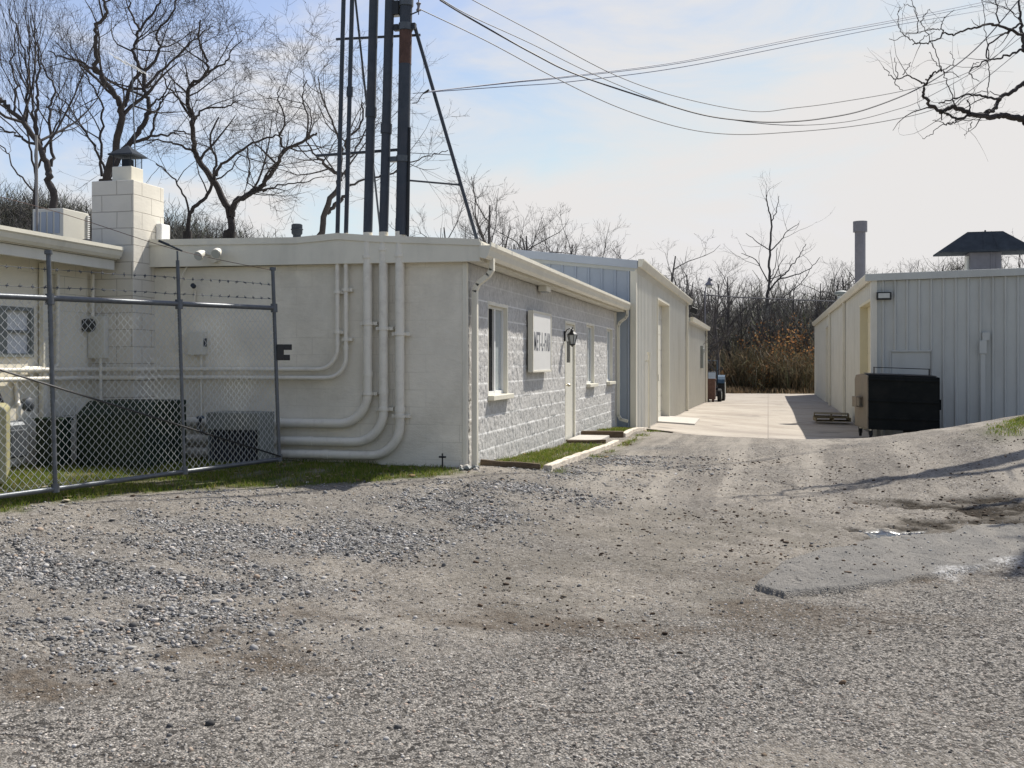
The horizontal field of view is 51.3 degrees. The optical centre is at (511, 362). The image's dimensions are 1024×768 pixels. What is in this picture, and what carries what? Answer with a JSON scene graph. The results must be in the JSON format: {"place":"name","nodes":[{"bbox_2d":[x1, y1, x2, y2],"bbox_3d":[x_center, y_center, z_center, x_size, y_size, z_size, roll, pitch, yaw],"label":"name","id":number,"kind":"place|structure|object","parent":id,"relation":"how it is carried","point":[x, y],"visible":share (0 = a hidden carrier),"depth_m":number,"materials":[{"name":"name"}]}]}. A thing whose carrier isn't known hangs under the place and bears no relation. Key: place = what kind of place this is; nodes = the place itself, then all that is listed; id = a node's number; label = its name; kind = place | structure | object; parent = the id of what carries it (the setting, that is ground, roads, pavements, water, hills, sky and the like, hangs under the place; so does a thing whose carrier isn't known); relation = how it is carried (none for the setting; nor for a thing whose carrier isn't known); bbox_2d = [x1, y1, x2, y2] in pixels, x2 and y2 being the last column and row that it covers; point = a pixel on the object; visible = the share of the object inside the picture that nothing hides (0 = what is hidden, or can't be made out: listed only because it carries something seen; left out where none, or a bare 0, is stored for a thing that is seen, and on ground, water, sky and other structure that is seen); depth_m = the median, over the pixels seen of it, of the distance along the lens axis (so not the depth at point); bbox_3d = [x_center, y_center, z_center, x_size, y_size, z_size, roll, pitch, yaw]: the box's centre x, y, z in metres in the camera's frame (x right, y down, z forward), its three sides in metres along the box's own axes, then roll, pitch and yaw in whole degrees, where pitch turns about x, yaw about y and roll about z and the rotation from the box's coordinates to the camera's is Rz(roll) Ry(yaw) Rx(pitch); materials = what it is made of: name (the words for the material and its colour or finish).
{"place":"outdoors","nodes":[
{"label":"outdoors","id":0,"kind":"place"},
{"bbox_2d":[0,426,663,511],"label":"grass","id":1,"kind":"structure","parent":0,"point":[541,454],"depth_m":11.02,"materials":[{"name":"plant"}]},
{"bbox_2d":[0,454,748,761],"bbox_3d":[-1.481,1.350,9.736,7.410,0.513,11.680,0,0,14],"label":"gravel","id":2,"kind":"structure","parent":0,"point":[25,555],"depth_m":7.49,"materials":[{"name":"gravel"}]},
{"bbox_2d":[0,392,1023,767],"bbox_3d":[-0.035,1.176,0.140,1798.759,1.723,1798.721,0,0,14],"label":"ground","id":3,"kind":"structure","parent":0,"point":[882,576],"depth_m":6.48,"materials":[{"name":"gravel"}]},
{"bbox_2d":[0,393,9,483],"bbox_3d":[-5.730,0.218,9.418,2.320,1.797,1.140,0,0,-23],"label":"bollard","id":4,"kind":"object","parent":3,"relation":"on","point":[3,441],"visible":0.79,"depth_m":9.40,"materials":[{"name":"beige metal"}]},
{"bbox_2d":[0,0,96,230],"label":"bare tree","id":5,"kind":"object","parent":3,"relation":"on","point":[31,155],"visible":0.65,"depth_m":29.97,"materials":[{"name":"brown plant"}]},
{"bbox_2d":[33,417,73,467],"bbox_3d":[-4.929,0.905,11.467,0.340,0.630,0.240,0,0,14],"label":"junction cabinet","id":6,"kind":"object","parent":3,"relation":"on","point":[41,442],"visible":0.55,"depth_m":11.38,"materials":[{"name":"black metal"}]},
{"bbox_2d":[0,0,119,208],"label":"bare tree","id":7,"kind":"object","parent":3,"relation":"on","point":[48,164],"visible":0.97,"depth_m":24.15,"materials":[{"name":"brown plant"}]},
{"bbox_2d":[0,145,169,466],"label":"office wing","id":8,"kind":"structure","parent":3,"relation":"on","point":[126,200],"depth_m":12.53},
{"bbox_2d":[0,305,33,356],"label":"window","id":9,"kind":"structure","parent":8,"relation":"in","point":[16,311],"depth_m":11.49,"materials":[{"name":"grey glass"}]},
{"bbox_2d":[10,274,59,458],"bbox_3d":[-5.173,0.150,11.382,0.276,2.300,1.336,0,0,-4],"label":"gas meter","id":10,"kind":"object","parent":8,"relation":"attached to","point":[16,435],"visible":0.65,"depth_m":11.13,"materials":[{"name":"metal"}]},
{"bbox_2d":[35,135,37,231],"bbox_3d":[-5.644,-2.050,12.668,0.042,1.300,0.032,0,0,14],"label":"vent pipe","id":11,"kind":"object","parent":8,"relation":"attached to","point":[36,177],"visible":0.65,"depth_m":12.66,"materials":[{"name":"grey metal"}]},
{"bbox_2d":[33,208,89,239],"bbox_3d":[-5.508,-1.615,13.042,0.440,0.470,0.508,0,0,14],"label":"rooftop air conditioner","id":12,"kind":"object","parent":8,"relation":"on","point":[54,223],"visible":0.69,"depth_m":12.83,"materials":[{"name":"beige metal"}]},
{"bbox_2d":[82,274,107,399],"bbox_3d":[-4.942,-0.175,12.596,0.277,1.750,0.188,0,0,14],"label":"electric meter","id":13,"kind":"object","parent":8,"relation":"attached to","point":[96,338],"visible":0.87,"depth_m":12.59,"materials":[{"name":"paint"}]},
{"bbox_2d":[108,52,149,166],"bbox_3d":[-5.244,-2.807,14.628,0.483,2.814,0.441,0,0,14],"label":"aerial","id":14,"kind":"object","parent":8,"relation":"on","point":[132,66],"visible":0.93,"depth_m":14.61,"materials":[{"name":"white paint"}]},
{"bbox_2d":[77,399,197,468],"bbox_3d":[-4.213,0.910,11.836,1.080,0.980,1.050,0,0,14],"label":"pad transformer","id":15,"kind":"object","parent":3,"relation":"on","point":[117,434],"visible":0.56,"depth_m":11.48,"materials":[{"name":"black metal"}]},
{"bbox_2d":[78,417,141,465],"bbox_3d":[-4.310,0.845,11.434,0.780,0.510,0.012,0,0,13],"label":"door","id":16,"kind":"structure","parent":15,"relation":"in","point":[87,420],"depth_m":11.43,"materials":[{"name":"black metal"}]},
{"bbox_2d":[0,0,290,196],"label":"bare tree","id":17,"kind":"object","parent":3,"relation":"on","point":[106,174],"visible":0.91,"depth_m":27.11,"materials":[{"name":"brown plant"}]},
{"bbox_2d":[0,197,291,498],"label":"chain-link fence","id":18,"kind":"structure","parent":3,"relation":"on","point":[49,298],"depth_m":9.74,"materials":[{"name":"metal"}]},
{"bbox_2d":[107,85,261,238],"bbox_3d":[-9.683,-3.514,32.906,4.921,9.917,3.282,0,0,14],"label":"bare tree","id":19,"kind":"object","parent":3,"relation":"on","point":[187,233],"visible":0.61,"depth_m":32.90,"materials":[{"name":"brown plant"}]},
{"bbox_2d":[59,0,396,237],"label":"bare tree","id":20,"kind":"object","parent":3,"relation":"on","point":[230,232],"visible":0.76,"depth_m":28.53,"materials":[{"name":"brown plant"}]},
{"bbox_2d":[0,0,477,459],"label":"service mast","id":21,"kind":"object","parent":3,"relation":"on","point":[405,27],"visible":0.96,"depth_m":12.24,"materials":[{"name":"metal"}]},
{"bbox_2d":[411,0,420,14],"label":"insulator","id":22,"kind":"object","parent":21,"relation":"attached to","point":[418,3],"visible":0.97,"depth_m":12.14,"materials":[{"name":"grey ceramic"}]},
{"bbox_2d":[420,9,1015,134],"bbox_3d":[5.082,-5.157,16.599,15.303,3.941,0.011,0,0,-37],"label":"overhead wire","id":23,"kind":"object","parent":22,"relation":"attached to","point":[673,125],"visible":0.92,"depth_m":14.30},
{"bbox_2d":[412,89,429,103],"bbox_3d":[-1.036,-3.033,12.142,0.212,0.157,0.040,0,0,14],"label":"wire clamp","id":24,"kind":"object","parent":21,"relation":"attached to","point":[426,91],"visible":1,"depth_m":12.13,"materials":[{"name":"black metal"}]},
{"bbox_2d":[428,0,992,91],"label":"overhead wire","id":25,"kind":"object","parent":24,"relation":"attached to","point":[680,61],"visible":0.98,"depth_m":15.41,"materials":[{"name":"black rubber cable sheathing"}]},
{"bbox_2d":[428,2,1023,92],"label":"overhead wire","id":26,"kind":"object","parent":24,"relation":"attached to","point":[689,65],"visible":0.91,"depth_m":15.51,"materials":[{"name":"black rubber cable sheathing"}]},
{"bbox_2d":[458,0,1003,88],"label":"overhead wire","id":27,"kind":"object","parent":24,"relation":"attached to","point":[705,58],"visible":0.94,"depth_m":15.89,"materials":[{"name":"black rubber cable sheathing"}]},
{"bbox_2d":[439,0,1017,122],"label":"overhead wire","id":28,"kind":"object","parent":21,"relation":"hanging from","point":[453,8],"visible":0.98,"depth_m":14.61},
{"bbox_2d":[443,0,1023,125],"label":"overhead wire","id":29,"kind":"object","parent":21,"relation":"hanging from","point":[668,104],"visible":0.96,"depth_m":14.12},
{"bbox_2d":[473,0,1020,111],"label":"overhead wire","id":30,"kind":"object","parent":21,"relation":"hanging from","point":[711,104],"visible":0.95,"depth_m":14.76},
{"bbox_2d":[206,411,273,464],"bbox_3d":[-3.106,0.911,12.213,0.649,0.698,0.400,0,0,14],"label":"condenser","id":31,"kind":"object","parent":3,"relation":"on","point":[245,448],"visible":0.64,"depth_m":12.06,"materials":[{"name":"grey metal"}]},
{"bbox_2d":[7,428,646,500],"bbox_3d":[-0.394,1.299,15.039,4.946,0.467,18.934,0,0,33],"label":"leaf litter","id":32,"kind":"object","parent":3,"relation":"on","point":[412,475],"visible":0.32,"depth_m":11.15,"materials":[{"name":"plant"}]},
{"bbox_2d":[230,3,475,234],"bbox_3d":[-3.952,-3.538,26.943,5.811,10.015,4.859,0,0,14],"label":"bare tree","id":33,"kind":"object","parent":3,"relation":"on","point":[327,209],"visible":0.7,"depth_m":26.71,"materials":[{"name":"brown plant"}]},
{"bbox_2d":[149,233,631,466],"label":"block building","id":34,"kind":"structure","parent":3,"relation":"on","point":[476,392],"depth_m":12.63,"materials":[{"name":"beige paint"}]},
{"bbox_2d":[173,267,206,446],"bbox_3d":[-3.894,-0.140,12.833,0.466,2.380,0.137,0,0,14],"label":"electric box","id":35,"kind":"object","parent":34,"relation":"attached to","point":[197,335],"visible":0.7,"depth_m":12.77,"materials":[{"name":"paint"}]},
{"bbox_2d":[194,248,221,262],"bbox_3d":[-3.546,-1.267,12.576,0.341,0.163,0.259,0,0,14],"label":"twin floodlight","id":36,"kind":"object","parent":34,"relation":"attached to","point":[216,253],"visible":0.95,"depth_m":12.50,"materials":[{"name":"beige paint"}]},
{"bbox_2d":[291,223,302,236],"bbox_3d":[-2.963,-1.655,14.698,0.170,0.510,0.166,0,0,14],"label":"flue vent","id":37,"kind":"object","parent":34,"relation":"on","point":[296,230],"visible":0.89,"depth_m":14.64,"materials":[{"name":"metal"}]},
{"bbox_2d":[488,301,513,400],"bbox_3d":[-0.194,-0.146,13.575,0.205,1.227,1.070,0,0,13],"label":"window","id":38,"kind":"structure","parent":34,"relation":"in","point":[497,313],"depth_m":13.80,"materials":[{"name":"glass"}]},
{"bbox_2d":[528,310,551,372],"bbox_3d":[0.415,-0.302,15.738,0.079,0.885,1.320,0,0,14],"label":"sign","id":39,"kind":"object","parent":34,"relation":"attached to","point":[539,341],"visible":1,"depth_m":15.54,"materials":[{"name":"metal"}]},
{"bbox_2d":[566,324,572,439],"bbox_3d":[1.007,0.329,18.470,0.135,1.982,0.854,0,0,13],"label":"door","id":40,"kind":"structure","parent":34,"relation":"in","point":[569,350],"depth_m":18.56,"materials":[{"name":"paint"}]},
{"bbox_2d":[564,327,576,346],"bbox_3d":[0.984,-0.431,17.884,0.237,0.333,0.160,0,0,14],"label":"wall lantern","id":41,"kind":"object","parent":34,"relation":"attached to","point":[572,336],"depth_m":17.85,"materials":[{"name":"black metal"}]},
{"bbox_2d":[586,323,598,386],"bbox_3d":[1.495,-0.146,20.610,0.205,1.227,0.980,0,0,13],"label":"window","id":42,"kind":"structure","parent":34,"relation":"in","point":[589,327],"depth_m":20.98,"materials":[{"name":"beige paint"}]},
{"bbox_2d":[606,327,615,384],"bbox_3d":[2.092,-0.146,23.095,0.205,1.227,0.950,0,0,13],"label":"window","id":43,"kind":"structure","parent":34,"relation":"in","point":[609,334],"depth_m":23.47,"materials":[{"name":"glass"}]},
{"bbox_2d":[409,182,493,238],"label":"bare tree","id":44,"kind":"object","parent":3,"relation":"on","point":[460,211],"visible":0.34,"depth_m":46.03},
{"bbox_2d":[445,155,505,247],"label":"bare tree","id":45,"kind":"object","parent":3,"relation":"on","point":[478,225],"visible":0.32,"depth_m":43.25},
{"bbox_2d":[264,237,692,427],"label":"metal shed","id":46,"kind":"structure","parent":3,"relation":"on","point":[655,323],"depth_m":25.71,"materials":[{"name":"beige"}]},
{"bbox_2d":[658,304,661,416],"bbox_3d":[4.248,0.080,30.707,0.285,3.640,3.500,0,0,13],"label":"bay door","id":47,"kind":"structure","parent":46,"relation":"in","point":[659,306],"depth_m":31.72,"materials":[{"name":"beige metal"}]},
{"bbox_2d":[456,180,531,247],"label":"bare tree","id":48,"kind":"object","parent":3,"relation":"on","point":[504,229],"visible":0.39,"depth_m":48.62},
{"bbox_2d":[480,459,540,469],"bbox_3d":[-0.020,1.197,12.340,0.704,0.152,0.058,0,0,8],"label":"landscape timber","id":49,"kind":"object","parent":3,"relation":"on","point":[524,465],"visible":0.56,"depth_m":12.32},
{"bbox_2d":[0,515,1023,767],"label":"asphalt chippings","id":50,"kind":"object","parent":3,"relation":"on","point":[612,669],"visible":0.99,"depth_m":5.12,"materials":[{"name":"stone"}]},
{"bbox_2d":[0,425,1023,767],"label":"scattered pebbles","id":51,"kind":"object","parent":3,"relation":"on","point":[550,567],"visible":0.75,"depth_m":8.10,"materials":[{"name":"stone"}]},
{"bbox_2d":[490,201,543,249],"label":"bare tree","id":52,"kind":"object","parent":3,"relation":"on","point":[514,247],"visible":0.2,"depth_m":50.91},
{"bbox_2d":[12,439,1023,766],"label":"debris","id":53,"kind":"object","parent":3,"relation":"on","point":[682,553],"visible":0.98,"depth_m":8.79,"materials":[{"name":"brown stone"}]},
{"bbox_2d":[462,208,581,252],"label":"bare tree","id":54,"kind":"object","parent":3,"relation":"on","point":[546,224],"visible":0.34,"depth_m":47.28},
{"bbox_2d":[485,205,593,254],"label":"bare tree","id":55,"kind":"object","parent":3,"relation":"on","point":[539,246],"visible":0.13,"depth_m":51.39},
{"bbox_2d":[534,204,572,253],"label":"bare tree","id":56,"kind":"object","parent":3,"relation":"on","point":[559,231],"visible":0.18,"depth_m":57.93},
{"bbox_2d":[543,440,618,470],"bbox_3d":[1.063,1.276,14.950,0.116,0.197,5.530,0,0,14],"label":"landscape timber","id":57,"kind":"object","parent":3,"relation":"on","point":[564,461],"visible":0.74,"depth_m":14.03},
{"bbox_2d":[566,439,605,443],"bbox_3d":[1.237,1.333,17.789,0.661,0.113,0.090,0,0,11],"label":"landscape timber","id":58,"kind":"object","parent":3,"relation":"on","point":[600,441],"visible":0.53,"depth_m":17.74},
{"bbox_2d":[567,435,608,439],"bbox_3d":[1.333,1.369,18.510,0.550,0.150,1.180,0,0,14],"label":"doorstep","id":59,"kind":"object","parent":3,"relation":"on","point":[588,437],"visible":0.47,"depth_m":18.44,"materials":[{"name":"concrete"}]},
{"bbox_2d":[581,431,623,437],"bbox_3d":[1.625,1.305,19.192,0.765,0.155,0.118,0,0,8],"label":"landscape timber","id":60,"kind":"object","parent":3,"relation":"on","point":[615,434],"visible":0.5,"depth_m":19.13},
{"bbox_2d":[582,216,625,258],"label":"bare tree","id":61,"kind":"object","parent":3,"relation":"on","point":[605,243],"visible":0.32,"depth_m":58.50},
{"bbox_2d":[650,230,719,336],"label":"bare tree","id":62,"kind":"object","parent":3,"relation":"on","point":[672,273],"visible":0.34,"depth_m":51.41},
{"bbox_2d":[682,263,714,342],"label":"bare tree","id":63,"kind":"object","parent":3,"relation":"on","point":[690,292],"visible":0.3,"depth_m":54.63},
{"bbox_2d":[689,317,710,408],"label":"shed annex","id":64,"kind":"object","parent":3,"relation":"on","point":[698,328],"visible":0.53,"depth_m":44.87,"materials":[{"name":"beige metal"}]},
{"bbox_2d":[704,277,713,333],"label":"street lamp","id":65,"kind":"object","parent":64,"relation":"attached to","point":[709,284],"visible":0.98,"depth_m":50.93,"materials":[{"name":"grey metal"}]},
{"bbox_2d":[668,250,735,354],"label":"bare tree","id":66,"kind":"object","parent":3,"relation":"on","point":[720,339],"visible":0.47,"depth_m":59.53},
{"bbox_2d":[691,262,737,400],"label":"bare tree","id":67,"kind":"object","parent":3,"relation":"on","point":[703,321],"visible":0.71,"depth_m":53.36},
{"bbox_2d":[699,266,749,393],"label":"bare tree","id":68,"kind":"object","parent":3,"relation":"on","point":[716,330],"visible":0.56,"depth_m":60.73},
{"bbox_2d":[699,255,776,361],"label":"bare tree","id":69,"kind":"object","parent":3,"relation":"on","point":[731,324],"visible":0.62,"depth_m":74.57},
{"bbox_2d":[708,321,813,392],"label":"rusty undergrowth","id":70,"kind":"object","parent":3,"relation":"on","point":[737,374],"visible":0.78,"depth_m":68.41,"materials":[{"name":"plant"}]},
{"bbox_2d":[726,385,813,393],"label":"dry grass","id":71,"kind":"structure","parent":3,"relation":"on","point":[751,390],"depth_m":66.26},
{"bbox_2d":[762,297,795,354],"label":"bare tree","id":72,"kind":"object","parent":3,"relation":"on","point":[779,321],"visible":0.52,"depth_m":74.04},
{"bbox_2d":[789,286,834,351],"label":"bare tree","id":73,"kind":"object","parent":3,"relation":"on","point":[812,316],"visible":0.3,"depth_m":73.58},
{"bbox_2d":[791,268,841,344],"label":"bare tree","id":74,"kind":"object","parent":3,"relation":"on","point":[820,297],"visible":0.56,"depth_m":74.45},
{"bbox_2d":[812,268,1023,436],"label":"ribbed metal shed","id":75,"kind":"structure","parent":3,"relation":"on","point":[937,323],"depth_m":28.43,"materials":[{"name":"metal"}]},
{"bbox_2d":[702,294,834,301],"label":"span cable","id":76,"kind":"object","parent":75,"relation":"attached to","point":[767,298],"visible":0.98,"depth_m":54.01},
{"bbox_2d":[853,221,866,282],"bbox_3d":[12.403,-3.615,38.000,0.490,2.830,0.490,0,0,14],"label":"vent stack","id":77,"kind":"object","parent":75,"relation":"on","point":[859,229],"visible":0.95,"depth_m":37.83,"materials":[{"name":"grey metal"}]},
{"bbox_2d":[867,307,869,430],"bbox_3d":[10.469,0.186,30.884,0.040,3.728,3.450,0,0,13],"label":"bay door","id":78,"kind":"structure","parent":75,"relation":"in","point":[868,309],"depth_m":32.23,"materials":[{"name":"yellow paint"}]},
{"bbox_2d":[876,292,890,299],"bbox_3d":[9.990,-1.793,28.651,0.380,0.210,0.147,0,0,14],"label":"wall pack light","id":79,"kind":"object","parent":75,"relation":"attached to","point":[883,295],"visible":1,"depth_m":28.59,"materials":[{"name":"black metal"}]},
{"bbox_2d":[891,352,929,434],"bbox_3d":[10.686,0.857,28.575,0.990,2.285,0.100,0,0,13],"label":"door","id":80,"kind":"structure","parent":75,"relation":"in","point":[921,360],"depth_m":28.59,"materials":[{"name":"metal"}]},
{"bbox_2d":[933,230,1023,269],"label":"roof ventilator","id":81,"kind":"object","parent":75,"relation":"on","point":[985,249],"visible":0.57,"depth_m":33.55,"materials":[{"name":"metal"}]},
{"bbox_2d":[979,332,989,421],"bbox_3d":[12.428,0.651,28.071,0.252,2.899,0.134,0,0,14],"label":"wall duct","id":82,"kind":"object","parent":75,"relation":"attached to","point":[983,345],"depth_m":28.04,"materials":[{"name":"metal"}]},
{"bbox_2d":[866,0,1023,155],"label":"bare tree","id":83,"kind":"object","parent":3,"relation":"on","point":[1000,115],"visible":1,"depth_m":15.15,"materials":[{"name":"brown plant"}]},
{"bbox_2d":[0,0,1023,313],"label":"sky","id":84,"kind":"structure","parent":0,"point":[558,143],"materials":[{"name":"blue"}]},
{"bbox_2d":[645,393,873,438],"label":"driveway","id":85,"kind":"structure","parent":0,"point":[777,416],"depth_m":35.26,"materials":[{"name":"concrete"}]},
{"bbox_2d":[657,416,699,424],"bbox_3d":[4.779,1.666,30.785,1.200,0.199,4.300,0,0,14],"label":"concrete apron","id":86,"kind":"object","parent":85,"relation":"on","point":[678,420],"visible":0.71,"depth_m":30.29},
{"bbox_2d":[705,379,715,401],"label":"scrap bin","id":87,"kind":"object","parent":85,"relation":"on","point":[712,389],"visible":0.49,"depth_m":51.68,"materials":[{"name":"metal"}]},
{"bbox_2d":[708,360,725,401],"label":"tractor","id":88,"kind":"object","parent":85,"relation":"on","point":[721,389],"visible":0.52,"depth_m":53.62,"materials":[{"name":"metal"}]},
{"bbox_2d":[813,416,850,421],"bbox_3d":[10.438,1.837,34.825,1.100,0.125,1.000,0,0,11],"label":"pallet","id":89,"kind":"object","parent":85,"relation":"on","point":[829,420],"visible":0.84,"depth_m":34.56,"materials":[{"name":"brown wood"}]},
{"bbox_2d":[814,412,848,417],"bbox_3d":[10.408,1.702,34.781,1.100,0.125,1.000,1,0,16],"label":"pallet","id":90,"kind":"object","parent":89,"relation":"on","point":[831,416],"visible":1,"depth_m":34.57,"materials":[{"name":"brown wood"}]},
{"bbox_2d":[852,367,940,437],"bbox_3d":[9.965,1.021,27.651,2.140,1.828,1.315,0,0,4],"label":"dumpster","id":91,"kind":"object","parent":85,"relation":"on","point":[905,403],"visible":0.89,"depth_m":27.04,"materials":[{"name":"black metal"}]},
{"bbox_2d":[984,416,1023,435],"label":"bank grass","id":92,"kind":"structure","parent":0,"point":[1015,420],"depth_m":13.88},
{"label":"hill","id":93,"kind":"structure","parent":0,"visible":0},
{"bbox_2d":[0,176,284,238],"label":"ridge undergrowth","id":94,"kind":"object","parent":93,"relation":"on","point":[6,208],"visible":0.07,"depth_m":91.80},
{"bbox_2d":[674,256,757,370],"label":"bare tree","id":95,"kind":"object","parent":93,"relation":"on","point":[722,311],"visible":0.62,"depth_m":71.75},
{"bbox_2d":[716,277,761,351],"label":"bare tree","id":96,"kind":"object","parent":93,"relation":"on","point":[738,320],"visible":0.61,"depth_m":75.06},
{"bbox_2d":[728,295,789,356],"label":"bare tree","id":97,"kind":"object","parent":93,"relation":"on","point":[762,329],"visible":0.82,"depth_m":72.43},
{"bbox_2d":[732,277,797,350],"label":"bare tree","id":98,"kind":"object","parent":93,"relation":"on","point":[757,321],"visible":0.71,"depth_m":74.27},
{"bbox_2d":[738,275,791,340],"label":"bare tree","id":99,"kind":"object","parent":93,"relation":"on","point":[765,304],"visible":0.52,"depth_m":79.45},
{"bbox_2d":[737,321,796,365],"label":"bush","id":100,"kind":"object","parent":93,"relation":"on","point":[761,342],"visible":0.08,"depth_m":72.60,"materials":[{"name":"orange plant"}]},
{"bbox_2d":[746,279,793,356],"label":"bare tree","id":101,"kind":"object","parent":93,"relation":"on","point":[769,323],"visible":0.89,"depth_m":72.75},
{"bbox_2d":[721,172,833,333],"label":"bare tree","id":102,"kind":"object","parent":93,"relation":"on","point":[769,270],"visible":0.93,"depth_m":83.84,"materials":[{"name":"brown plant"}]},
{"bbox_2d":[749,327,813,388],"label":"bush","id":103,"kind":"object","parent":93,"relation":"on","point":[781,346],"visible":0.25,"depth_m":70.61,"materials":[{"name":"orange plant"}]},
{"bbox_2d":[772,313,811,358],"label":"bush","id":104,"kind":"object","parent":93,"relation":"on","point":[790,325],"visible":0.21,"depth_m":73.57,"materials":[{"name":"orange plant"}]},
{"bbox_2d":[768,257,816,346],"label":"bare tree","id":105,"kind":"object","parent":93,"relation":"on","point":[791,308],"visible":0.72,"depth_m":77.73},
{"bbox_2d":[790,277,837,346],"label":"bare tree","id":106,"kind":"object","parent":93,"relation":"on","point":[814,298],"visible":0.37,"depth_m":77.66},
{"bbox_2d":[817,258,852,305],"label":"bare tree","id":107,"kind":"object","parent":93,"relation":"on","point":[838,279],"visible":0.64,"depth_m":85.90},
{"bbox_2d":[678,255,1020,370],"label":"undergrowth","id":108,"kind":"object","parent":93,"relation":"on","point":[808,308],"visible":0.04,"depth_m":82.37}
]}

